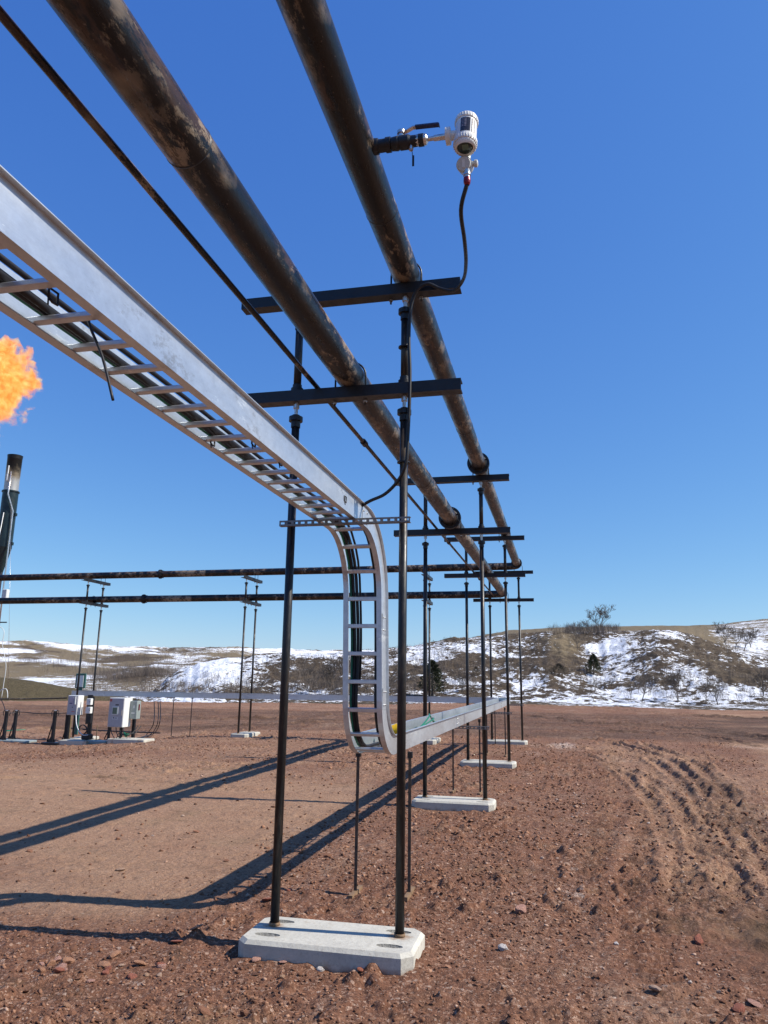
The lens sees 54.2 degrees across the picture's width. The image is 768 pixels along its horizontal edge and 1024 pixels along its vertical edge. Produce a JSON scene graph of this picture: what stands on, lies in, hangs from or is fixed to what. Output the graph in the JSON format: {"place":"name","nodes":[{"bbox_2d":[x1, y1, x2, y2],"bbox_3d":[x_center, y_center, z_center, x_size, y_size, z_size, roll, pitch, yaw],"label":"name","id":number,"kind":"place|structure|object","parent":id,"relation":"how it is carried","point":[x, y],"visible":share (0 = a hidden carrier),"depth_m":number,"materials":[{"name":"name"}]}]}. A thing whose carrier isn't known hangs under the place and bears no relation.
{"place":"outdoors","nodes":[
{"label":"outdoors","id":0,"kind":"place"},
{"bbox_2d":[1,627,5,697],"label":"cable","id":1,"kind":"object","parent":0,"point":[5,661],"visible":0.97,"depth_m":32.88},
{"bbox_2d":[0,700,767,1023],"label":"ground","id":2,"kind":"structure","parent":0,"point":[744,733],"depth_m":7.17,"materials":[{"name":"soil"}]},
{"bbox_2d":[0,454,22,622],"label":"flare stack","id":3,"kind":"object","parent":2,"relation":"on","point":[9,502],"visible":0.96,"depth_m":35.46,"materials":[{"name":"black metal"}]},
{"bbox_2d":[8,533,10,676],"bbox_3d":[-16.945,3.788,33.951,1.825,8.910,0.015,-8,-15,35],"label":"guy wire","id":4,"kind":"object","parent":3,"relation":"attached to","point":[9,607],"visible":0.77,"depth_m":33.74,"materials":[{"name":"silver metal"}]},
{"bbox_2d":[0,739,36,742],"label":"steel skid","id":5,"kind":"object","parent":2,"relation":"on","point":[18,740],"visible":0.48,"depth_m":22.66,"materials":[{"name":"metal"}]},
{"bbox_2d":[0,710,10,739],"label":"braced post","id":6,"kind":"object","parent":5,"relation":"on","point":[4,729],"visible":1,"depth_m":22.85,"materials":[{"name":"black metal"}]},
{"bbox_2d":[8,712,64,713],"bbox_3d":[-10.473,6.100,22.712,2.133,0.106,0.347,-4,-14,22],"label":"cable","id":7,"kind":"object","parent":6,"relation":"attached to","point":[36,713],"visible":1,"depth_m":22.70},
{"bbox_2d":[8,710,19,738],"bbox_3d":[-11.468,6.584,23.256,0.319,0.864,0.095,-2,-13,13],"label":"braced post","id":8,"kind":"object","parent":5,"relation":"on","point":[14,726],"visible":0.97,"depth_m":23.22,"materials":[{"name":"black metal"}]},
{"bbox_2d":[41,742,58,744],"bbox_3d":[-9.700,6.833,21.999,0.562,0.160,0.400,-2,-13,13],"label":"steel skid","id":9,"kind":"object","parent":2,"relation":"on","point":[49,743],"visible":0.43,"depth_m":21.84,"materials":[{"name":"black metal"}]},
{"bbox_2d":[47,710,58,741],"bbox_3d":[-9.790,6.330,22.187,0.320,0.922,0.095,-2,-13,13],"label":"braced post","id":10,"kind":"object","parent":9,"relation":"on","point":[52,732],"visible":0.98,"depth_m":22.15,"materials":[{"name":"black metal"}]},
{"bbox_2d":[46,959,55,965],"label":"rock","id":11,"kind":"object","parent":2,"relation":"on","point":[51,962],"visible":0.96,"depth_m":4.54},
{"bbox_2d":[53,967,64,972],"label":"rock","id":12,"kind":"object","parent":2,"relation":"on","point":[59,970],"visible":1,"depth_m":4.36,"materials":[{"name":"pink stone"}]},
{"bbox_2d":[53,963,66,971],"bbox_3d":[-1.925,2.713,4.458,0.081,0.038,0.068,-16,5,-29],"label":"rock","id":13,"kind":"object","parent":2,"relation":"on","point":[63,965],"visible":0.54,"depth_m":4.46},
{"bbox_2d":[61,957,74,963],"bbox_3d":[-1.917,2.721,4.543,0.081,0.050,0.068,31,-38,-27],"label":"rock","id":14,"kind":"object","parent":2,"relation":"on","point":[68,960],"visible":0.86,"depth_m":4.53,"materials":[{"name":"stone"}]},
{"bbox_2d":[68,715,72,738],"bbox_3d":[-9.677,6.465,23.119,0.080,1.302,0.080,-2,-13,13],"label":"wooden post","id":15,"kind":"object","parent":2,"relation":"on","point":[70,727],"visible":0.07,"depth_m":23.07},
{"bbox_2d":[68,1009,76,1014],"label":"rock","id":16,"kind":"object","parent":2,"relation":"on","point":[72,1011],"visible":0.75,"depth_m":3.87,"materials":[{"name":"red stone"}]},
{"bbox_2d":[69,945,77,951],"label":"rock","id":17,"kind":"object","parent":2,"relation":"on","point":[72,948],"visible":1,"depth_m":4.78,"materials":[{"name":"red stone"}]},
{"bbox_2d":[58,739,95,744],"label":"concrete slab","id":18,"kind":"structure","parent":2,"relation":"on","point":[73,742],"depth_m":21.75,"materials":[{"name":"concrete"}]},
{"bbox_2d":[62,714,70,739],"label":"cabinet support","id":19,"kind":"object","parent":18,"relation":"on","point":[66,728],"visible":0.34,"depth_m":22.38,"materials":[{"name":"black metal"}]},
{"bbox_2d":[67,695,83,714],"bbox_3d":[-9.256,5.785,22.465,0.345,0.570,0.331,-2,-13,13],"label":"control cabinet","id":20,"kind":"object","parent":19,"relation":"on","point":[75,705],"visible":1,"depth_m":22.36,"materials":[{"name":"white metal"}]},
{"bbox_2d":[81,734,92,739],"bbox_3d":[-8.713,6.594,22.008,0.246,0.147,0.250,-2,-13,13],"label":"rubber block","id":21,"kind":"object","parent":18,"relation":"on","point":[89,736],"depth_m":21.91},
{"bbox_2d":[88,697,94,733],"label":"cabinet support","id":22,"kind":"object","parent":18,"relation":"on","point":[90,728],"visible":0.54,"depth_m":22.39,"materials":[{"name":"black metal"}]},
{"bbox_2d":[85,695,92,723],"bbox_3d":[-8.779,5.877,22.313,0.240,0.841,0.170,-2,-13,13],"label":"equipment panel","id":23,"kind":"object","parent":22,"relation":"attached to","point":[88,711],"visible":1,"depth_m":22.29,"materials":[{"name":"white metal"}]},
{"bbox_2d":[72,673,86,734],"bbox_3d":[-10.704,6.686,26.152,0.391,2.069,0.230,-2,-13,13],"label":"sign board","id":24,"kind":"object","parent":2,"relation":"on","point":[82,681],"visible":0.45,"depth_m":26.33,"materials":[{"name":"metal"}]},
{"bbox_2d":[0,728,159,733],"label":"hose","id":25,"kind":"object","parent":2,"relation":"on","point":[117,731],"visible":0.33,"depth_m":26.89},
{"bbox_2d":[70,577,110,738],"bbox_3d":[-9.509,4.728,24.296,0.530,5.518,1.500,-2,-13,13],"label":"pipe support","id":26,"kind":"object","parent":2,"relation":"on","point":[86,602],"visible":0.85,"depth_m":24.36,"materials":[{"name":"metal"}]},
{"bbox_2d":[0,697,66,699],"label":"thin pipe","id":27,"kind":"object","parent":26,"relation":"attached to","point":[30,698],"visible":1,"depth_m":23.99,"materials":[{"name":"metal"}]},
{"bbox_2d":[89,740,106,743],"bbox_3d":[-8.257,6.776,21.887,0.551,0.200,0.400,-2,-13,13],"label":"steel skid","id":28,"kind":"object","parent":2,"relation":"on","point":[97,741],"visible":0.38,"depth_m":21.73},
{"bbox_2d":[104,727,110,739],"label":"cabinet support","id":29,"kind":"object","parent":28,"relation":"on","point":[108,733],"visible":0.56,"depth_m":21.84,"materials":[{"name":"black metal"}]},
{"bbox_2d":[98,961,110,966],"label":"rock","id":30,"kind":"object","parent":2,"relation":"on","point":[104,963],"visible":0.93,"depth_m":4.53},
{"bbox_2d":[102,969,108,974],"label":"rock","id":31,"kind":"object","parent":2,"relation":"on","point":[105,972],"visible":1,"depth_m":4.42,"materials":[{"name":"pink stone"}]},
{"bbox_2d":[109,950,120,958],"bbox_3d":[-1.686,2.767,4.693,0.055,0.036,0.085,-14,-14,14],"label":"rock","id":32,"kind":"object","parent":2,"relation":"on","point":[113,954],"visible":1,"depth_m":4.67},
{"bbox_2d":[107,737,154,743],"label":"concrete slab","id":33,"kind":"structure","parent":2,"relation":"on","point":[117,740],"depth_m":21.27,"materials":[{"name":"concrete"}]},
{"bbox_2d":[131,699,137,737],"bbox_3d":[-7.372,6.109,22.148,0.180,1.111,0.180,-2,-13,13],"label":"cabinet support","id":34,"kind":"object","parent":33,"relation":"on","point":[133,726],"visible":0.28,"depth_m":22.07,"materials":[{"name":"black metal"}]},
{"bbox_2d":[129,701,140,718],"bbox_3d":[-7.299,5.817,22.049,0.256,0.515,0.222,-2,-13,13],"label":"disconnect switch","id":35,"kind":"object","parent":34,"relation":"attached to","point":[135,707],"visible":1,"depth_m":21.96,"materials":[{"name":"metal"}]},
{"bbox_2d":[127,973,136,979],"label":"rock","id":36,"kind":"object","parent":2,"relation":"on","point":[131,976],"visible":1,"depth_m":4.38,"materials":[{"name":"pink stone"}]},
{"bbox_2d":[133,960,146,964],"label":"rock","id":37,"kind":"object","parent":2,"relation":"on","point":[139,962],"visible":1,"depth_m":4.56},
{"bbox_2d":[137,702,160,737],"bbox_3d":[-7.488,6.578,23.784,0.642,1.238,3.966,5,-13,-18],"label":"cable","id":38,"kind":"object","parent":2,"relation":"on","point":[158,725],"visible":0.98,"depth_m":22.96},
{"bbox_2d":[143,702,154,737],"bbox_3d":[-7.529,6.590,23.836,0.300,1.233,3.882,5,-13,-19],"label":"cable","id":39,"kind":"object","parent":2,"relation":"on","point":[154,719],"visible":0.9,"depth_m":22.81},
{"bbox_2d":[141,702,158,737],"bbox_3d":[-7.488,6.583,23.805,0.498,1.237,3.938,5,-13,-18],"label":"cable","id":40,"kind":"object","parent":2,"relation":"on","point":[157,721],"visible":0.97,"depth_m":22.86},
{"bbox_2d":[157,964,166,968],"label":"rock","id":41,"kind":"object","parent":2,"relation":"on","point":[162,966],"visible":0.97,"depth_m":4.54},
{"bbox_2d":[171,697,174,735],"bbox_3d":[-6.525,6.311,23.167,0.040,1.180,0.040,-2,-13,13],"label":"tray stand","id":42,"kind":"object","parent":2,"relation":"on","point":[172,715],"visible":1,"depth_m":23.16,"materials":[{"name":"metal"}]},
{"bbox_2d":[0,165,510,754],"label":"cable tray","id":43,"kind":"object","parent":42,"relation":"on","point":[46,243],"visible":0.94,"depth_m":3.25,"materials":[{"name":"metal"}]},
{"bbox_2d":[47,288,58,305],"bbox_3d":[-1.029,-0.663,2.333,0.017,0.068,0.060,-2,-13,13],"label":"cable tie","id":44,"kind":"object","parent":43,"relation":"attached to","point":[50,299],"visible":0.95,"depth_m":2.33,"materials":[{"name":"plastic"}]},
{"bbox_2d":[88,321,113,400],"bbox_3d":[-0.932,-0.539,2.473,0.181,0.398,0.018,-8,-15,33],"label":"cable tie","id":45,"kind":"object","parent":43,"relation":"attached to","point":[103,361],"visible":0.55,"depth_m":2.46,"materials":[{"name":"plastic"}]},
{"bbox_2d":[0,253,361,684],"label":"cable","id":46,"kind":"object","parent":43,"relation":"on","point":[11,265],"visible":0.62,"depth_m":3.17,"materials":[{"name":"rubber"}]},
{"bbox_2d":[8,293,360,746],"bbox_3d":[-0.310,2.753,13.713,11.449,1.790,26.167,5,-13,-17],"label":"cable","id":47,"kind":"object","parent":43,"relation":"on","point":[165,403],"visible":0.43,"depth_m":4.33,"materials":[{"name":"rubber"}]},
{"bbox_2d":[0,268,379,746],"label":"cable","id":48,"kind":"object","parent":43,"relation":"on","point":[34,299],"visible":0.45,"depth_m":3.43,"materials":[{"name":"rubber"}]},
{"bbox_2d":[0,280,499,746],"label":"cable","id":49,"kind":"object","parent":43,"relation":"on","point":[184,413],"visible":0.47,"depth_m":4.45,"materials":[{"name":"rubber"}]},
{"bbox_2d":[363,531,382,747],"bbox_3d":[-0.208,3.374,16.475,10.630,1.801,22.395,6,-14,-23],"label":"cable","id":50,"kind":"object","parent":43,"relation":"on","point":[375,671],"visible":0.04,"depth_m":5.96,"materials":[{"name":"rubber"}]},
{"bbox_2d":[392,723,396,733],"bbox_3d":[0.095,1.954,6.746,0.177,0.120,0.116,2,-13,-4],"label":"pipe plug","id":51,"kind":"object","parent":43,"relation":"in","point":[394,727],"visible":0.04,"depth_m":6.70,"materials":[{"name":"yellow plastic"}]},
{"bbox_2d":[197,1005,210,1015],"bbox_3d":[-0.923,2.563,3.855,0.092,0.023,0.058,11,-17,28],"label":"rock","id":52,"kind":"object","parent":2,"relation":"on","point":[203,1010],"visible":1,"depth_m":3.84,"materials":[{"name":"red stone"}]},
{"bbox_2d":[240,1010,247,1016],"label":"rock","id":53,"kind":"object","parent":2,"relation":"on","point":[243,1013],"visible":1,"depth_m":3.90,"materials":[{"name":"red stone"}]},
{"bbox_2d":[231,575,262,737],"bbox_3d":[-4.134,4.395,23.120,0.530,5.228,1.500,-2,-13,13],"label":"pipe support","id":54,"kind":"object","parent":2,"relation":"on","point":[245,734],"visible":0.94,"depth_m":23.03,"materials":[{"name":"metal"}]},
{"bbox_2d":[251,957,260,961],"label":"rock","id":55,"kind":"object","parent":2,"relation":"on","point":[254,959],"visible":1,"depth_m":4.62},
{"bbox_2d":[316,966,324,971],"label":"rock","id":56,"kind":"object","parent":2,"relation":"on","point":[320,968],"visible":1,"depth_m":4.53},
{"bbox_2d":[238,263,462,975],"bbox_3d":[-0.322,0.519,5.342,1.765,5.118,0.530,-2,-13,13],"label":"pipe support","id":57,"kind":"object","parent":2,"relation":"on","point":[335,946],"visible":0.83,"depth_m":5.21,"materials":[{"name":"metal"}]},
{"bbox_2d":[0,0,503,603],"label":"steel pipe","id":58,"kind":"object","parent":57,"relation":"on","point":[110,36],"visible":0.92,"depth_m":3.58,"materials":[{"name":"black metal"}]},
{"bbox_2d":[0,0,521,580],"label":"steel pipe","id":59,"kind":"object","parent":57,"relation":"on","point":[316,42],"visible":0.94,"depth_m":4.98,"materials":[{"name":"black metal"}]},
{"bbox_2d":[373,110,478,184],"bbox_3d":[0.230,-2.079,4.351,0.636,0.448,0.207,-2,-13,13],"label":"pressure transmitter","id":60,"kind":"object","parent":59,"relation":"attached to","point":[462,136],"visible":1,"depth_m":4.30,"materials":[{"name":"white metal"}]},
{"bbox_2d":[362,184,468,506],"bbox_3d":[0.341,-0.967,5.132,0.538,1.748,2.038,6,-13,-20],"label":"cable","id":61,"kind":"object","parent":57,"relation":"hanging from","point":[460,284],"visible":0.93,"depth_m":5.49,"materials":[{"name":"rubber"}]},
{"bbox_2d":[348,753,362,898],"bbox_3d":[-0.226,2.594,6.298,0.040,1.131,0.340,-2,-13,13],"label":"tray stand","id":62,"kind":"object","parent":2,"relation":"on","point":[355,891],"visible":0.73,"depth_m":6.27,"materials":[{"name":"metal"}]},
{"bbox_2d":[405,752,414,901],"bbox_3d":[0.215,2.586,6.250,0.040,1.123,0.340,-2,-13,13],"label":"tray stand","id":63,"kind":"object","parent":2,"relation":"on","point":[409,892],"visible":0.96,"depth_m":6.23,"materials":[{"name":"metal"}]},
{"bbox_2d":[420,571,440,744],"bbox_3d":[1.317,4.201,21.895,0.530,5.228,1.500,-2,-13,13],"label":"pipe support","id":64,"kind":"object","parent":2,"relation":"on","point":[434,740],"visible":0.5,"depth_m":22.23,"materials":[{"name":"metal"}]},
{"bbox_2d":[394,468,510,811],"bbox_3d":[0.985,1.758,10.960,1.765,5.197,0.530,-2,-13,13],"label":"pipe support","id":65,"kind":"object","parent":2,"relation":"on","point":[424,801],"visible":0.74,"depth_m":10.98,"materials":[{"name":"metal"}]},
{"bbox_2d":[0,5,494,596],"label":"thin pipe","id":66,"kind":"object","parent":65,"relation":"on","point":[36,55],"visible":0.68,"depth_m":3.42,"materials":[{"name":"black metal"}]},
{"bbox_2d":[451,729,455,792],"bbox_3d":[1.115,3.916,12.100,0.040,1.132,0.340,-2,-13,13],"label":"tray stand","id":67,"kind":"object","parent":2,"relation":"on","point":[453,790],"visible":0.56,"depth_m":12.06,"materials":[{"name":"metal"}]},
{"bbox_2d":[478,719,482,794],"bbox_3d":[1.534,3.907,12.004,0.040,1.144,0.340,-2,-13,13],"label":"tray stand","id":68,"kind":"object","parent":2,"relation":"on","point":[480,790],"visible":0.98,"depth_m":11.97,"materials":[{"name":"metal"}]},
{"bbox_2d":[444,535,525,768],"bbox_3d":[2.167,2.879,16.046,1.765,5.269,0.530,-2,-13,13],"label":"pipe support","id":69,"kind":"object","parent":2,"relation":"on","point":[509,763],"visible":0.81,"depth_m":16.14,"materials":[{"name":"metal"}]},
{"bbox_2d":[486,714,488,754],"bbox_3d":[2.444,5.192,17.810,0.040,1.083,0.340,-2,-13,13],"label":"tray stand","id":70,"kind":"object","parent":2,"relation":"on","point":[487,735],"visible":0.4,"depth_m":17.77,"materials":[{"name":"metal"}]},
{"bbox_2d":[498,944,507,950],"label":"rock","id":71,"kind":"object","parent":2,"relation":"on","point":[502,947],"visible":1,"depth_m":4.89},
{"bbox_2d":[473,565,533,744],"bbox_3d":[3.481,4.125,21.693,1.765,5.349,0.530,-2,-13,13],"label":"pipe support","id":72,"kind":"object","parent":2,"relation":"on","point":[519,599],"visible":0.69,"depth_m":21.78,"materials":[{"name":"metal"}]},
{"bbox_2d":[504,707,506,756],"bbox_3d":[2.863,5.187,17.714,0.040,1.104,0.340,-2,-13,13],"label":"tray stand","id":73,"kind":"object","parent":2,"relation":"on","point":[505,755],"visible":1,"depth_m":17.70,"materials":[{"name":"metal"}]},
{"bbox_2d":[515,904,525,912],"bbox_3d":[1.033,3.006,5.680,0.085,0.059,0.090,3,-13,-10],"label":"rock","id":74,"kind":"object","parent":2,"relation":"on","point":[521,908],"visible":0.99,"depth_m":5.66,"materials":[{"name":"stone"}]},
{"bbox_2d":[637,924,644,930],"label":"rock","id":75,"kind":"object","parent":2,"relation":"on","point":[640,926],"visible":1,"depth_m":5.31,"materials":[{"name":"red stone"}]},
{"bbox_2d":[648,985,661,991],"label":"rock","id":76,"kind":"object","parent":2,"relation":"on","point":[655,988],"visible":1,"depth_m":4.24,"materials":[{"name":"beige stone"}]},
{"bbox_2d":[694,934,703,945],"bbox_3d":[2.156,2.932,5.137,0.070,0.045,0.109,2,10,12],"label":"rock","id":77,"kind":"object","parent":2,"relation":"on","point":[698,940],"visible":1,"depth_m":5.12,"materials":[{"name":"red stone"}]},
{"bbox_2d":[732,1003,744,1012],"bbox_3d":[1.924,2.697,4.068,0.073,0.040,0.078,-14,1,10],"label":"rock","id":78,"kind":"object","parent":2,"relation":"on","point":[737,1007],"visible":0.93,"depth_m":4.06,"materials":[{"name":"red stone"}]},
{"bbox_2d":[747,998,762,1007],"bbox_3d":[2.048,2.713,4.141,0.083,0.020,0.065,15,-2,38],"label":"rock","id":79,"kind":"object","parent":2,"relation":"on","point":[754,1003],"visible":1,"depth_m":4.13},
{"bbox_2d":[0,619,767,710],"bbox_3d":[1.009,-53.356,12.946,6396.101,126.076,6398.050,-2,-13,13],"label":"hills","id":80,"kind":"structure","parent":0,"point":[23,680],"depth_m":159.01,"materials":[{"name":"snow"}]},
{"bbox_2d":[1,647,218,691],"bbox_3d":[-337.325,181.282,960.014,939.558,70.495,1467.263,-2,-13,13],"label":"brush","id":81,"kind":"object","parent":80,"relation":"on","point":[147,671],"visible":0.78,"depth_m":362.00,"materials":[{"name":"plant"}]},
{"bbox_2d":[137,677,151,686],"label":"bare tree","id":82,"kind":"object","parent":80,"relation":"on","point":[143,678],"visible":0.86,"depth_m":293.65,"materials":[{"name":"brown plant"}]},
{"bbox_2d":[203,677,213,690],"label":"bare tree","id":83,"kind":"object","parent":80,"relation":"on","point":[209,679],"visible":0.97,"depth_m":128.75,"materials":[{"name":"grey plant"}]},
{"bbox_2d":[254,676,265,690],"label":"bare tree","id":84,"kind":"object","parent":80,"relation":"on","point":[260,682],"visible":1,"depth_m":123.64,"materials":[{"name":"brown plant"}]},
{"bbox_2d":[299,662,322,689],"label":"bare tree","id":85,"kind":"object","parent":80,"relation":"on","point":[309,670],"visible":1,"depth_m":131.47,"materials":[{"name":"brown plant"}]},
{"bbox_2d":[318,657,342,689],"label":"bare tree","id":86,"kind":"object","parent":80,"relation":"on","point":[330,671],"visible":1,"depth_m":123.74,"materials":[{"name":"grey plant"}]},
{"bbox_2d":[332,654,350,676],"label":"bare tree","id":87,"kind":"object","parent":80,"relation":"on","point":[339,666],"visible":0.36,"depth_m":129.40,"materials":[{"name":"brown plant"}]},
{"bbox_2d":[358,668,373,691],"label":"bare tree","id":88,"kind":"object","parent":80,"relation":"on","point":[362,675],"visible":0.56,"depth_m":124.09,"materials":[{"name":"brown plant"}]},
{"bbox_2d":[415,659,448,695],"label":"evergreen tree","id":89,"kind":"object","parent":80,"relation":"on","point":[434,665],"visible":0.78,"depth_m":118.47,"materials":[{"name":"green plant"}]},
{"bbox_2d":[455,671,471,692],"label":"bare tree","id":90,"kind":"object","parent":80,"relation":"on","point":[461,679],"visible":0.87,"depth_m":120.72,"materials":[{"name":"brown plant"}]},
{"bbox_2d":[164,619,767,701],"bbox_3d":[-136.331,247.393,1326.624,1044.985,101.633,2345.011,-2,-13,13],"label":"brush","id":91,"kind":"object","parent":80,"relation":"on","point":[596,628],"visible":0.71,"depth_m":137.02,"materials":[{"name":"plant"}]},
{"bbox_2d":[545,663,573,674],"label":"juniper bush","id":92,"kind":"object","parent":80,"relation":"on","point":[558,668],"visible":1,"depth_m":134.51,"materials":[{"name":"green plant"}]},
{"bbox_2d":[571,633,588,648],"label":"bare tree","id":93,"kind":"object","parent":80,"relation":"on","point":[576,636],"visible":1,"depth_m":176.75,"materials":[{"name":"brown plant"}]},
{"bbox_2d":[577,620,588,629],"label":"bare tree","id":94,"kind":"object","parent":80,"relation":"on","point":[586,623],"visible":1,"depth_m":196.22,"materials":[{"name":"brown plant"}]},
{"bbox_2d":[584,653,602,673],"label":"evergreen tree","id":95,"kind":"object","parent":80,"relation":"on","point":[594,659],"visible":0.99,"depth_m":143.21,"materials":[{"name":"green plant"}]},
{"bbox_2d":[586,604,614,627],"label":"bare tree","id":96,"kind":"object","parent":80,"relation":"on","point":[600,612],"visible":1,"depth_m":203.52,"materials":[{"name":"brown plant"}]},
{"bbox_2d":[634,672,656,701],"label":"bare tree","id":97,"kind":"object","parent":80,"relation":"on","point":[641,682],"visible":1,"depth_m":110.97,"materials":[{"name":"brown plant"}]},
{"bbox_2d":[663,668,684,701],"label":"bare tree","id":98,"kind":"object","parent":80,"relation":"on","point":[671,678],"visible":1,"depth_m":112.27,"materials":[{"name":"brown plant"}]},
{"bbox_2d":[694,681,723,700],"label":"bare tree","id":99,"kind":"object","parent":80,"relation":"on","point":[705,690],"visible":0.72,"depth_m":110.45,"materials":[{"name":"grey plant"}]},
{"bbox_2d":[692,675,727,704],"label":"bare tree","id":100,"kind":"object","parent":80,"relation":"on","point":[718,686],"visible":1,"depth_m":107.42,"materials":[{"name":"brown plant"}]},
{"bbox_2d":[711,621,736,644],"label":"bare tree","id":101,"kind":"object","parent":80,"relation":"on","point":[722,630],"visible":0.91,"depth_m":276.66,"materials":[{"name":"grey plant"}]},
{"bbox_2d":[724,627,754,648],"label":"bare tree","id":102,"kind":"object","parent":80,"relation":"on","point":[739,632],"visible":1,"depth_m":210.74,"materials":[{"name":"grey plant"}]},
{"bbox_2d":[733,627,761,650],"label":"bare tree","id":103,"kind":"object","parent":80,"relation":"on","point":[749,633],"visible":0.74,"depth_m":213.18,"materials":[{"name":"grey plant"}]},
{"bbox_2d":[743,629,759,646],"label":"bare tree","id":104,"kind":"object","parent":80,"relation":"on","point":[749,635],"visible":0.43,"depth_m":272.29,"materials":[{"name":"grey plant"}]},
{"bbox_2d":[749,668,767,695],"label":"bare tree","id":105,"kind":"object","parent":80,"relation":"on","point":[760,676],"visible":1,"depth_m":114.81,"materials":[{"name":"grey plant"}]},
{"bbox_2d":[0,0,767,650],"label":"sky","id":106,"kind":"structure","parent":0,"point":[605,337],"materials":[{"name":"blue"}]},
{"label":"cabinet support","id":107,"kind":"object","parent":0,"visible":0},
{"bbox_2d":[107,697,132,726],"bbox_3d":[-7.719,5.848,21.904,0.488,0.824,0.471,-2,-13,13],"label":"control cabinet","id":108,"kind":"object","parent":107,"relation":"on","point":[119,712],"visible":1,"depth_m":21.73,"materials":[{"name":"white metal"}]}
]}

